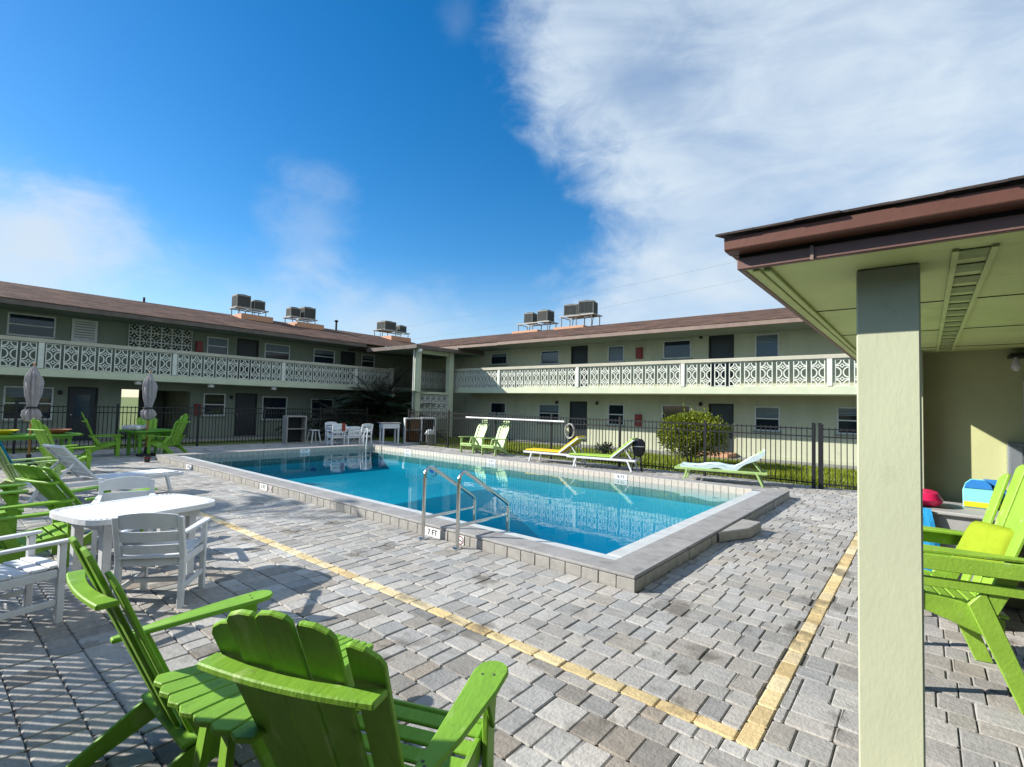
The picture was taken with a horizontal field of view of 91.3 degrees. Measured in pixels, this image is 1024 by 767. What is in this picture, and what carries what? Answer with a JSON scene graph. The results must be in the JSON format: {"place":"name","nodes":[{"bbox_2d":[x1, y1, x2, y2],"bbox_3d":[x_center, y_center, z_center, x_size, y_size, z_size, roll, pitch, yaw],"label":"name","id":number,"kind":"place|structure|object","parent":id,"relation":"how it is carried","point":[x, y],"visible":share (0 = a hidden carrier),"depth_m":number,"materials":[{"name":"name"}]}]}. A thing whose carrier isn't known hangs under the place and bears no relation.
{"place":"outdoors","nodes":[
{"label":"outdoors","id":0,"kind":"place"},
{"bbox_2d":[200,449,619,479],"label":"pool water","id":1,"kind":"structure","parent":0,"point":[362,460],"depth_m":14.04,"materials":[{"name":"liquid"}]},
{"bbox_2d":[2,431,856,469],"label":"path","id":2,"kind":"structure","parent":0,"point":[91,442],"depth_m":20.18,"materials":[{"name":"concrete"}]},
{"bbox_2d":[5,397,855,489],"bbox_3d":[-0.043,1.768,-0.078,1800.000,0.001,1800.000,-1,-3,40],"label":"ground","id":3,"kind":"structure","parent":0,"point":[129,401],"depth_m":21.03,"materials":[{"name":"plant"}]},
{"bbox_2d":[0,402,367,453],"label":"picket fence","id":4,"kind":"object","parent":3,"relation":"on","point":[16,412],"visible":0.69,"depth_m":18.10,"materials":[{"name":"black metal"}]},
{"bbox_2d":[0,281,415,442],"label":"motel wing","id":5,"kind":"structure","parent":3,"relation":"on","point":[80,349],"depth_m":21.50,"materials":[{"name":"paint"}]},
{"bbox_2d":[0,386,53,421],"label":"window","id":6,"kind":"structure","parent":5,"relation":"in","point":[12,394],"depth_m":17.94,"materials":[{"name":"glass"}]},
{"bbox_2d":[4,312,56,339],"bbox_3d":[-17.430,-2.064,18.190,0.120,0.880,1.380,-1,-3,40],"label":"window","id":7,"kind":"structure","parent":5,"relation":"in","point":[18,324],"depth_m":18.18,"materials":[{"name":"glass"}]},
{"bbox_2d":[66,387,98,440],"bbox_3d":[-16.555,1.164,19.272,0.115,2.050,0.900,-1,-3,40],"label":"door","id":8,"kind":"structure","parent":5,"relation":"in","point":[84,396],"depth_m":19.29,"materials":[{"name":"grey wood"}]},
{"bbox_2d":[201,393,225,416],"bbox_3d":[-13.566,0.998,22.833,0.120,1.080,1.010,-1,-3,40],"label":"window","id":9,"kind":"structure","parent":5,"relation":"in","point":[211,400],"depth_m":22.84,"materials":[{"name":"glass"}]},
{"bbox_2d":[207,336,228,354],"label":"window","id":10,"kind":"structure","parent":5,"relation":"in","point":[215,345],"depth_m":22.98,"materials":[{"name":"glass"}]},
{"bbox_2d":[234,393,257,435],"bbox_3d":[-12.728,1.476,23.909,0.115,2.020,1.000,-1,-3,40],"label":"door","id":11,"kind":"structure","parent":5,"relation":"in","point":[249,400],"depth_m":23.92,"materials":[{"name":"metal"}]},
{"bbox_2d":[236,338,258,379],"bbox_3d":[-12.689,-1.127,23.993,0.115,1.970,0.980,-1,-3,40],"label":"door","id":12,"kind":"structure","parent":5,"relation":"in","point":[245,347],"depth_m":24.01,"materials":[{"name":"silver metal"}]},
{"bbox_2d":[228,306,268,315],"bbox_3d":[-14.647,-3.802,27.877,1.000,0.635,1.750,-1,-3,40],"label":"equipment rack","id":13,"kind":"object","parent":5,"relation":"on","point":[252,312],"visible":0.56,"depth_m":27.76,"materials":[{"name":"metal"}]},
{"bbox_2d":[231,294,250,309],"bbox_3d":[-14.901,-4.506,27.579,0.720,0.740,0.720,-1,-3,40],"label":"condenser unit","id":14,"kind":"object","parent":13,"relation":"on","point":[241,300],"visible":0.9,"depth_m":27.36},
{"bbox_2d":[260,396,287,420],"bbox_3d":[-11.821,1.264,24.946,0.120,1.220,1.350,-1,-3,40],"label":"window","id":15,"kind":"structure","parent":5,"relation":"in","point":[271,402],"depth_m":24.97,"materials":[{"name":"glass"}]},
{"bbox_2d":[264,343,289,359],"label":"window","id":16,"kind":"structure","parent":5,"relation":"in","point":[272,351],"depth_m":25.09,"materials":[{"name":"glass"}]},
{"bbox_2d":[282,316,317,322],"bbox_3d":[-12.757,-3.625,30.167,1.000,0.576,1.700,-1,-3,40],"label":"equipment rack","id":17,"kind":"object","parent":5,"relation":"on","point":[285,318],"visible":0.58,"depth_m":30.05,"materials":[{"name":"metal"}]},
{"bbox_2d":[286,307,300,318],"bbox_3d":[-13.029,-4.230,29.846,0.600,0.600,0.600,-1,-3,40],"label":"condenser unit","id":18,"kind":"object","parent":17,"relation":"on","point":[293,311],"visible":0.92,"depth_m":29.66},
{"bbox_2d":[298,307,315,320],"bbox_3d":[-12.487,-4.258,30.504,0.740,0.740,0.740,-1,-3,40],"label":"condenser unit","id":19,"kind":"object","parent":17,"relation":"on","point":[308,312],"visible":0.85,"depth_m":30.25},
{"bbox_2d":[310,399,333,419],"bbox_3d":[-10.208,1.380,26.924,0.090,1.100,1.300,-1,-3,40],"label":"window","id":20,"kind":"structure","parent":5,"relation":"in","point":[328,402],"depth_m":26.83,"materials":[{"name":"glass"}]},
{"bbox_2d":[313,348,334,363],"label":"window","id":21,"kind":"structure","parent":5,"relation":"in","point":[319,355],"depth_m":27.03,"materials":[{"name":"glass"}]},
{"bbox_2d":[340,351,354,384],"bbox_3d":[-9.267,-0.826,28.139,0.115,1.900,0.910,-1,-3,40],"label":"door","id":22,"kind":"structure","parent":5,"relation":"in","point":[347,358],"depth_m":28.12,"materials":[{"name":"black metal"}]},
{"bbox_2d":[361,354,374,367],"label":"window","id":23,"kind":"structure","parent":5,"relation":"in","point":[366,360],"depth_m":29.17,"materials":[{"name":"glass"}]},
{"bbox_2d":[372,329,409,336],"bbox_3d":[-8.497,-3.334,35.330,1.000,0.654,2.500,-1,-3,40],"label":"equipment rack","id":24,"kind":"object","parent":5,"relation":"on","point":[382,331],"visible":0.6,"depth_m":35.09,"materials":[{"name":"metal"}]},
{"bbox_2d":[377,320,395,331],"bbox_3d":[-8.767,-4.009,35.012,0.950,0.660,0.950,-1,-3,40],"label":"condenser unit","id":25,"kind":"object","parent":24,"relation":"on","point":[388,325],"visible":0.88,"depth_m":34.70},
{"bbox_2d":[316,366,433,422],"bbox_3d":[-6.734,0.597,25.601,6.317,3.032,6.145,-1,-3,40],"label":"areca palm","id":26,"kind":"object","parent":3,"relation":"on","point":[384,405],"visible":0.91,"depth_m":24.84,"materials":[{"name":"green plant"}]},
{"bbox_2d":[403,418,421,443],"bbox_3d":[-4.332,2.054,21.854,0.750,1.100,0.500,2,-3,-18],"label":"towel cabinet","id":27,"kind":"object","parent":3,"relation":"on","point":[405,427],"visible":0.69,"depth_m":22.00,"materials":[{"name":"white paint"}]},
{"bbox_2d":[348,344,483,437],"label":"portico","id":28,"kind":"structure","parent":3,"relation":"on","point":[417,353],"depth_m":26.32,"materials":[{"name":"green paint"}]},
{"bbox_2d":[420,417,435,442],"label":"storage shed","id":29,"kind":"structure","parent":3,"relation":"on","point":[426,423],"depth_m":22.37,"materials":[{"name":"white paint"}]},
{"bbox_2d":[376,435,856,489],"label":"grass","id":30,"kind":"structure","parent":3,"relation":"on","point":[826,473],"depth_m":15.64,"materials":[{"name":"plant"}]},
{"bbox_2d":[419,307,856,465],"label":"motel wing","id":31,"kind":"structure","parent":3,"relation":"on","point":[782,367],"depth_m":20.69,"materials":[{"name":"paint"}]},
{"bbox_2d":[489,402,505,414],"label":"window","id":32,"kind":"structure","parent":31,"relation":"in","point":[499,407],"depth_m":27.17,"materials":[{"name":"glass"}]},
{"bbox_2d":[489,353,507,365],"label":"window","id":33,"kind":"structure","parent":31,"relation":"in","point":[497,359],"depth_m":27.30,"materials":[{"name":"glass"}]},
{"bbox_2d":[516,321,558,330],"bbox_3d":[1.533,-3.328,30.753,2.500,0.733,1.000,-1,-3,40],"label":"equipment rack","id":34,"kind":"object","parent":31,"relation":"on","point":[532,323],"visible":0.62,"depth_m":30.60,"materials":[{"name":"metal"}]},
{"bbox_2d":[537,309,553,323],"bbox_3d":[2.053,-4.066,30.371,0.740,0.740,0.740,-1,-3,40],"label":"condenser unit","id":35,"kind":"object","parent":34,"relation":"on","point":[545,315],"visible":0.96,"depth_m":30.13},
{"bbox_2d":[538,404,559,423],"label":"window","id":36,"kind":"structure","parent":31,"relation":"in","point":[544,410],"depth_m":25.04,"materials":[{"name":"glass"}]},
{"bbox_2d":[539,350,559,365],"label":"window","id":37,"kind":"structure","parent":31,"relation":"in","point":[549,357],"depth_m":25.15,"materials":[{"name":"glass"}]},
{"bbox_2d":[569,401,586,441],"bbox_3d":[3.181,1.869,23.922,0.960,2.020,0.115,-1,-3,40],"label":"door","id":38,"kind":"structure","parent":31,"relation":"in","point":[577,409],"depth_m":23.94,"materials":[{"name":"silver metal"}]},
{"bbox_2d":[571,345,587,385],"bbox_3d":[3.246,-0.773,24.038,0.920,2.050,0.115,-1,-3,40],"label":"door","id":39,"kind":"structure","parent":31,"relation":"in","point":[579,354],"depth_m":24.06,"materials":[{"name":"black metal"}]},
{"bbox_2d":[559,313,602,326],"bbox_3d":[3.927,-3.435,28.784,2.300,0.891,1.000,-1,-3,40],"label":"equipment rack","id":40,"kind":"object","parent":31,"relation":"on","point":[579,315],"visible":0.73,"depth_m":28.67,"materials":[{"name":"metal"}]},
{"bbox_2d":[564,304,581,317],"bbox_3d":[3.560,-4.223,29.137,0.840,0.700,0.840,0,-3,28],"label":"condenser unit","id":41,"kind":"object","parent":40,"relation":"on","point":[570,309],"visible":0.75,"depth_m":28.78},
{"bbox_2d":[578,300,597,316],"bbox_3d":[4.333,-4.282,28.503,0.880,0.800,0.880,0,-3,25],"label":"condenser unit","id":42,"kind":"object","parent":40,"relation":"on","point":[587,306],"visible":0.94,"depth_m":28.16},
{"bbox_2d":[606,345,623,362],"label":"window","id":43,"kind":"structure","parent":31,"relation":"in","point":[615,353],"depth_m":22.81,"materials":[{"name":"glass"}]},
{"bbox_2d":[608,404,623,425],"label":"window","id":44,"kind":"structure","parent":31,"relation":"in","point":[615,411],"depth_m":22.66,"materials":[{"name":"glass"}]},
{"bbox_2d":[661,404,689,420],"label":"window","id":45,"kind":"structure","parent":31,"relation":"in","point":[668,410],"depth_m":21.03,"materials":[{"name":"glass"}]},
{"bbox_2d":[661,339,691,360],"bbox_3d":[6.913,-1.397,20.996,1.300,0.850,0.120,-1,-3,40],"label":"window","id":46,"kind":"structure","parent":31,"relation":"in","point":[672,349],"depth_m":21.01,"materials":[{"name":"glass"}]},
{"bbox_2d":[708,334,733,386],"bbox_3d":[8.308,-0.881,19.867,0.960,2.150,0.115,-1,-3,40],"label":"door","id":47,"kind":"structure","parent":31,"relation":"in","point":[720,346],"depth_m":19.87,"materials":[{"name":"metal"}]},
{"bbox_2d":[709,404,733,452],"bbox_3d":[8.246,1.810,19.746,0.950,2.020,0.115,-1,-3,40],"label":"door","id":48,"kind":"structure","parent":31,"relation":"in","point":[726,411],"depth_m":19.66,"materials":[{"name":"silver metal"}]},
{"bbox_2d":[753,333,778,361],"bbox_3d":[9.569,-1.348,18.801,0.930,1.050,0.120,-1,-3,40],"label":"window","id":49,"kind":"structure","parent":31,"relation":"in","point":[766,345],"depth_m":18.83,"materials":[{"name":"glass"}]},
{"bbox_2d":[753,406,781,433],"bbox_3d":[9.510,1.349,18.677,0.970,0.990,0.120,-1,-3,40],"label":"window","id":50,"kind":"structure","parent":31,"relation":"in","point":[763,415],"depth_m":18.70,"materials":[{"name":"glass"}]},
{"bbox_2d":[836,407,856,436],"bbox_3d":[11.536,1.301,17.008,0.960,1.000,0.120,-1,-3,40],"label":"window","id":51,"kind":"structure","parent":31,"relation":"in","point":[846,416],"depth_m":17.11,"materials":[{"name":"glass"}]},
{"bbox_2d":[655,403,735,462],"bbox_3d":[5.807,1.626,15.985,2.324,1.998,2.392,1,-3,10],"label":"shrub","id":52,"kind":"object","parent":3,"relation":"on","point":[686,417],"visible":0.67,"depth_m":15.47,"materials":[{"name":"green plant"}]},
{"bbox_2d":[220,447,728,587],"bbox_3d":[-2.116,2.324,12.060,14.298,0.410,7.028,-1,-3,40],"label":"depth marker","id":53,"kind":"object","parent":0,"point":[558,468],"visible":0.12,"depth_m":11.47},
{"bbox_2d":[156,444,789,579],"bbox_3d":[-2.111,2.099,12.070,14.350,0.037,7.080,-1,-3,40],"label":"pool coping","id":54,"kind":"object","parent":53,"relation":"on","point":[636,564],"visible":0.98,"depth_m":6.89,"materials":[{"name":"concrete"}]},
{"bbox_2d":[264,470,728,553],"bbox_3d":[-2.128,3.469,12.132,13.220,2.430,6.170,-1,-3,40],"label":"pool basin","id":55,"kind":"object","parent":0,"point":[601,521],"visible":0.11,"depth_m":13.43,"materials":[{"name":"paint"}]},
{"bbox_2d":[185,445,371,458],"bbox_3d":[-7.198,2.384,16.386,0.013,0.460,6.162,-1,-3,40],"label":"waterline tile","id":56,"kind":"object","parent":55,"relation":"attached to","point":[218,455],"visible":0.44,"depth_m":15.82,"materials":[{"name":"tile"}]},
{"bbox_2d":[181,456,760,559],"bbox_3d":[-2.077,2.179,12.031,13.446,0.140,6.386,-1,-3,40],"label":"pool rim","id":57,"kind":"object","parent":55,"relation":"on","point":[632,547],"visible":0.21,"depth_m":6.99,"materials":[{"name":"concrete"}]},
{"bbox_2d":[155,456,789,592],"bbox_3d":[-2.112,2.180,12.066,14.354,0.124,7.084,-1,-3,40],"label":"coping tile face","id":58,"kind":"object","parent":57,"relation":"attached to","point":[628,584],"visible":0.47,"depth_m":6.08},
{"bbox_2d":[372,445,751,506],"bbox_3d":[-0.139,2.478,14.558,13.212,0.460,0.013,-1,-3,40],"label":"waterline tile","id":59,"kind":"object","parent":55,"relation":"attached to","point":[693,492],"visible":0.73,"depth_m":12.16,"materials":[{"name":"tile"}]},
{"bbox_2d":[0,439,1023,766],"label":"pool deck","id":60,"kind":"structure","parent":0,"point":[390,571],"depth_m":3.76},
{"bbox_2d":[0,483,28,533],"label":"adirondack chair","id":61,"kind":"object","parent":60,"relation":"on","point":[9,493],"visible":0.76,"depth_m":5.97,"materials":[{"name":"green paint"}]},
{"bbox_2d":[16,363,43,465],"bbox_3d":[-11.844,0.741,12.349,0.500,2.520,0.500,-1,-3,40],"label":"patio umbrella","id":62,"kind":"object","parent":60,"relation":"on","point":[33,384],"visible":0.89,"depth_m":12.29,"materials":[{"name":"grey fabric"}]},
{"bbox_2d":[0,446,66,497],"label":"adirondack chair","id":63,"kind":"object","parent":60,"relation":"on","point":[8,468],"visible":0.56,"depth_m":8.62,"materials":[{"name":"green paint"}]},
{"bbox_2d":[0,530,68,623],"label":"patio chair","id":64,"kind":"object","parent":60,"relation":"on","point":[23,571],"visible":0.96,"depth_m":3.82,"materials":[{"name":"plastic"}]},
{"bbox_2d":[0,432,83,453],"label":"patio table","id":65,"kind":"object","parent":60,"relation":"on","point":[68,436],"visible":0.66,"depth_m":12.55,"materials":[{"name":"green paint"}]},
{"bbox_2d":[0,499,84,566],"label":"adirondack chair","id":66,"kind":"object","parent":60,"relation":"on","point":[56,528],"visible":0.48,"depth_m":5.07,"materials":[{"name":"green paint"}]},
{"bbox_2d":[27,419,95,470],"bbox_3d":[-10.060,1.381,11.154,0.770,1.224,1.039,1,-3,20],"label":"adirondack chair","id":67,"kind":"object","parent":60,"relation":"on","point":[39,432],"visible":0.65,"depth_m":10.96,"materials":[{"name":"green paint"}]},
{"bbox_2d":[13,464,156,545],"bbox_3d":[-5.130,1.397,6.003,0.860,0.982,1.217,1,-3,20],"label":"adirondack chair","id":68,"kind":"object","parent":60,"relation":"on","point":[40,480],"visible":0.3,"depth_m":5.62,"materials":[{"name":"green paint"}]},
{"bbox_2d":[80,412,123,456],"bbox_3d":[-11.845,1.463,14.472,0.979,1.264,0.770,4,-3,-42],"label":"adirondack chair","id":69,"kind":"object","parent":60,"relation":"on","point":[116,442],"visible":0.91,"depth_m":14.36,"materials":[{"name":"green paint"}]},
{"bbox_2d":[23,444,183,509],"bbox_3d":[-6.881,1.489,8.600,0.735,0.958,2.059,0,-3,26],"label":"sun lounger","id":70,"kind":"object","parent":60,"relation":"on","point":[86,473],"visible":0.8,"depth_m":8.20,"materials":[{"name":"plastic"}]},
{"bbox_2d":[91,476,155,559],"bbox_3d":[-4.307,1.485,5.573,0.560,0.810,0.650,3,-3,-35],"label":"patio chair","id":71,"kind":"object","parent":60,"relation":"on","point":[132,482],"visible":0.29,"depth_m":5.76,"materials":[{"name":"plastic"}]},
{"bbox_2d":[49,493,214,589],"bbox_3d":[-3.575,1.517,4.761,0.880,0.712,1.140,0,-3,26],"label":"patio table","id":72,"kind":"object","parent":60,"relation":"on","point":[98,516],"visible":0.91,"depth_m":4.57,"materials":[{"name":"plastic"}]},
{"bbox_2d":[117,428,171,454],"bbox_3d":[-10.979,1.768,15.113,1.000,0.752,1.210,0,-3,28],"label":"patio table","id":73,"kind":"object","parent":60,"relation":"on","point":[155,431],"visible":0.77,"depth_m":14.88,"materials":[{"name":"green paint"}]},
{"bbox_2d":[135,371,157,456],"bbox_3d":[-10.770,0.876,14.829,0.500,2.520,0.500,-1,-3,40],"label":"patio umbrella","id":74,"kind":"object","parent":60,"relation":"on","point":[149,393],"visible":0.99,"depth_m":14.76,"materials":[{"name":"grey fabric"}]},
{"bbox_2d":[134,417,161,452],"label":"adirondack chair","id":75,"kind":"object","parent":60,"relation":"on","point":[152,423],"visible":0.5,"depth_m":16.20,"materials":[{"name":"green paint"}]},
{"bbox_2d":[111,513,210,607],"bbox_3d":[-3.032,1.462,4.342,0.560,0.810,0.650,2,-3,-12],"label":"patio chair","id":76,"kind":"object","parent":60,"relation":"on","point":[160,548],"visible":0.98,"depth_m":4.14,"materials":[{"name":"plastic"}]},
{"bbox_2d":[145,414,190,453],"bbox_3d":[-10.279,1.525,15.027,0.979,1.264,0.770,1,-3,2],"label":"adirondack chair","id":77,"kind":"object","parent":60,"relation":"on","point":[175,441],"visible":0.98,"depth_m":14.90,"materials":[{"name":"green paint"}]},
{"bbox_2d":[65,536,299,766],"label":"adirondack chair","id":78,"kind":"object","parent":60,"relation":"on","point":[144,652],"visible":0.58,"depth_m":2.25,"materials":[{"name":"green paint"}]},
{"bbox_2d":[153,634,372,766],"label":"side table","id":79,"kind":"object","parent":60,"relation":"on","point":[210,705],"visible":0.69,"depth_m":1.90,"materials":[{"name":"green paint"}]},
{"bbox_2d":[282,416,306,443],"bbox_3d":[-8.777,1.862,20.215,0.780,1.120,0.500,4,-3,-42],"label":"towel cabinet","id":80,"kind":"object","parent":60,"relation":"on","point":[294,428],"visible":1,"depth_m":20.32,"materials":[{"name":"white wood"}]},
{"bbox_2d":[326,424,345,445],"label":"patio chair","id":81,"kind":"object","parent":60,"relation":"on","point":[339,436],"visible":0.93,"depth_m":18.93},
{"bbox_2d":[341,426,361,444],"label":"patio chair","id":82,"kind":"object","parent":60,"relation":"on","point":[356,430],"visible":0.91,"depth_m":19.17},
{"bbox_2d":[197,609,507,766],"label":"adirondack chair","id":83,"kind":"object","parent":60,"relation":"on","point":[303,713],"visible":0.96,"depth_m":1.58,"materials":[{"name":"green paint"}]},
{"bbox_2d":[354,423,373,443],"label":"patio chair","id":84,"kind":"object","parent":60,"relation":"on","point":[370,425],"visible":0.74,"depth_m":19.69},
{"bbox_2d":[378,422,400,443],"bbox_3d":[-5.220,2.108,21.307,0.840,0.900,0.600,3,-3,-30],"label":"bar table","id":85,"kind":"object","parent":60,"relation":"on","point":[394,425],"visible":0.99,"depth_m":21.22,"materials":[{"name":"plastic"}]},
{"bbox_2d":[418,465,475,539],"bbox_3d":[-0.853,1.737,6.849,0.117,1.288,1.039,-1,-3,40],"label":"pool handrail","id":86,"kind":"object","parent":60,"relation":"on","point":[453,482],"visible":0.94,"depth_m":6.62,"materials":[{"name":"silver metal"}]},
{"bbox_2d":[459,420,489,453],"bbox_3d":[-1.327,1.879,18.407,0.740,1.294,1.119,-1,-3,40],"label":"adirondack chair","id":87,"kind":"object","parent":60,"relation":"on","point":[477,440],"visible":0.91,"depth_m":18.45,"materials":[{"name":"green paint"}]},
{"bbox_2d":[452,470,509,549],"bbox_3d":[-0.367,1.731,6.448,0.117,1.288,1.039,-1,-3,40],"label":"pool handrail","id":88,"kind":"object","parent":60,"relation":"on","point":[486,487],"visible":0.93,"depth_m":6.25,"materials":[{"name":"silver metal"}]},
{"bbox_2d":[480,421,511,455],"bbox_3d":[-0.517,1.870,17.740,0.740,1.294,1.119,-1,-3,40],"label":"adirondack chair","id":89,"kind":"object","parent":60,"relation":"on","point":[499,443],"visible":0.92,"depth_m":17.76,"materials":[{"name":"green paint"}]},
{"bbox_2d":[523,436,586,466],"bbox_3d":[1.350,2.031,15.547,1.935,0.889,0.735,0,-3,33],"label":"sun lounger","id":90,"kind":"object","parent":60,"relation":"on","point":[569,446],"visible":0.73,"depth_m":15.36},
{"bbox_2d":[566,438,639,471],"bbox_3d":[2.649,1.999,14.521,2.028,0.927,0.735,0,-3,29],"label":"sun lounger","id":91,"kind":"object","parent":60,"relation":"on","point":[622,449],"visible":0.86,"depth_m":14.35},
{"bbox_2d":[407,409,815,487],"bbox_3d":[1.308,1.797,16.668,15.256,1.535,0.073,-1,-3,41],"label":"picket fence","id":92,"kind":"object","parent":60,"relation":"on","point":[705,424],"visible":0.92,"depth_m":14.98,"materials":[{"name":"black metal"}]},
{"bbox_2d":[466,416,564,421],"bbox_3d":[-0.028,1.260,17.633,4.500,0.070,0.064,-1,-3,40],"label":"skimmer pole","id":93,"kind":"object","parent":92,"relation":"on","point":[516,419],"visible":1,"depth_m":17.43,"materials":[{"name":"metal"}]},
{"bbox_2d":[632,439,645,471],"bbox_3d":[3.545,2.001,14.019,0.386,0.913,0.390,-1,-3,40],"label":"kettle grill","id":94,"kind":"object","parent":60,"relation":"on","point":[638,447],"visible":0.97,"depth_m":13.90,"materials":[{"name":"black metal"}]},
{"bbox_2d":[674,450,766,487],"bbox_3d":[5.105,2.011,12.287,2.059,0.829,0.735,0,-3,27],"label":"sun lounger","id":95,"kind":"object","parent":60,"relation":"on","point":[757,472],"visible":0.66,"depth_m":12.10,"materials":[{"name":"green paint"}]},
{"bbox_2d":[680,449,764,470],"bbox_3d":[5.149,1.847,12.274,1.870,0.572,0.624,0,-3,27],"label":"towel","id":96,"kind":"object","parent":95,"relation":"on","point":[720,465],"visible":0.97,"depth_m":12.07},
{"bbox_2d":[719,519,760,541],"bbox_3d":[3.194,2.066,6.981,0.268,0.142,1.099,-1,-3,40],"label":"pool step","id":97,"kind":"object","parent":60,"relation":"on","point":[743,529],"visible":1,"depth_m":6.87,"materials":[{"name":"grey concrete"}]},
{"bbox_2d":[812,423,856,489],"bbox_3d":[8.968,1.680,10.088,5.100,1.570,0.102,-1,-3,40],"label":"picket fence","id":98,"kind":"object","parent":60,"relation":"on","point":[821,483],"visible":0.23,"depth_m":11.57,"materials":[{"name":"black metal"}]},
{"bbox_2d":[715,175,1023,766],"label":"canopy","id":99,"kind":"object","parent":60,"relation":"on","point":[913,307],"visible":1,"depth_m":2.13,"materials":[{"name":"beige paint"}]},
{"bbox_2d":[1007,442,1023,489],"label":"breaker box","id":100,"kind":"object","parent":99,"relation":"attached to","point":[1015,455],"visible":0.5,"depth_m":4.59,"materials":[{"name":"grey metal"}]},
{"bbox_2d":[1007,353,1023,370],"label":"wall lantern","id":101,"kind":"object","parent":99,"relation":"attached to","point":[1015,365],"depth_m":4.54,"materials":[{"name":"glass"}]},
{"bbox_2d":[923,501,999,618],"bbox_3d":[3.930,1.579,4.509,0.880,0.935,0.700,-1,-3,40],"label":"storage tote","id":102,"kind":"object","parent":60,"relation":"on","point":[953,515],"visible":0.1,"depth_m":4.30,"materials":[{"name":"grey plastic"}]},
{"bbox_2d":[923,508,939,571],"bbox_3d":[3.523,1.390,4.364,0.400,0.620,0.043,-1,-3,40],"label":"towel","id":103,"kind":"object","parent":102,"relation":"hanging from","point":[928,519],"visible":0.1,"depth_m":4.32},
{"bbox_2d":[923,489,943,505],"bbox_3d":[3.732,1.032,4.601,0.358,0.125,0.349,-1,-3,40],"label":"inflatable ring","id":104,"kind":"object","parent":102,"relation":"on","point":[932,498],"visible":0.34,"depth_m":4.43,"materials":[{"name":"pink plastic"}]},
{"bbox_2d":[962,479,993,508],"bbox_3d":[4.184,0.990,4.494,0.210,0.250,0.111,-1,-3,40],"label":"boogie board","id":105,"kind":"object","parent":102,"relation":"on","point":[976,493],"visible":0.84,"depth_m":4.48,"materials":[{"name":"teal plastic"}]},
{"bbox_2d":[923,465,1023,714],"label":"adirondack chair","id":106,"kind":"object","parent":60,"relation":"on","point":[973,608],"visible":0.5,"depth_m":3.11,"materials":[{"name":"paint"}]},
{"bbox_2d":[954,521,1013,561],"bbox_3d":[3.167,1.096,3.339,0.130,0.340,0.350,29,-2,1],"label":"throw pillow","id":107,"kind":"object","parent":106,"relation":"on","point":[980,536],"visible":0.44,"depth_m":3.31,"materials":[{"name":"fabric"}]},
{"bbox_2d":[0,472,1023,766],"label":"paver bedding","id":108,"kind":"object","parent":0,"point":[798,628],"visible":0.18,"depth_m":3.29,"materials":[{"name":"sand"}]},
{"bbox_2d":[0,0,1023,396],"label":"sky","id":109,"kind":"structure","parent":0,"point":[413,164],"materials":[{"name":"blue"}]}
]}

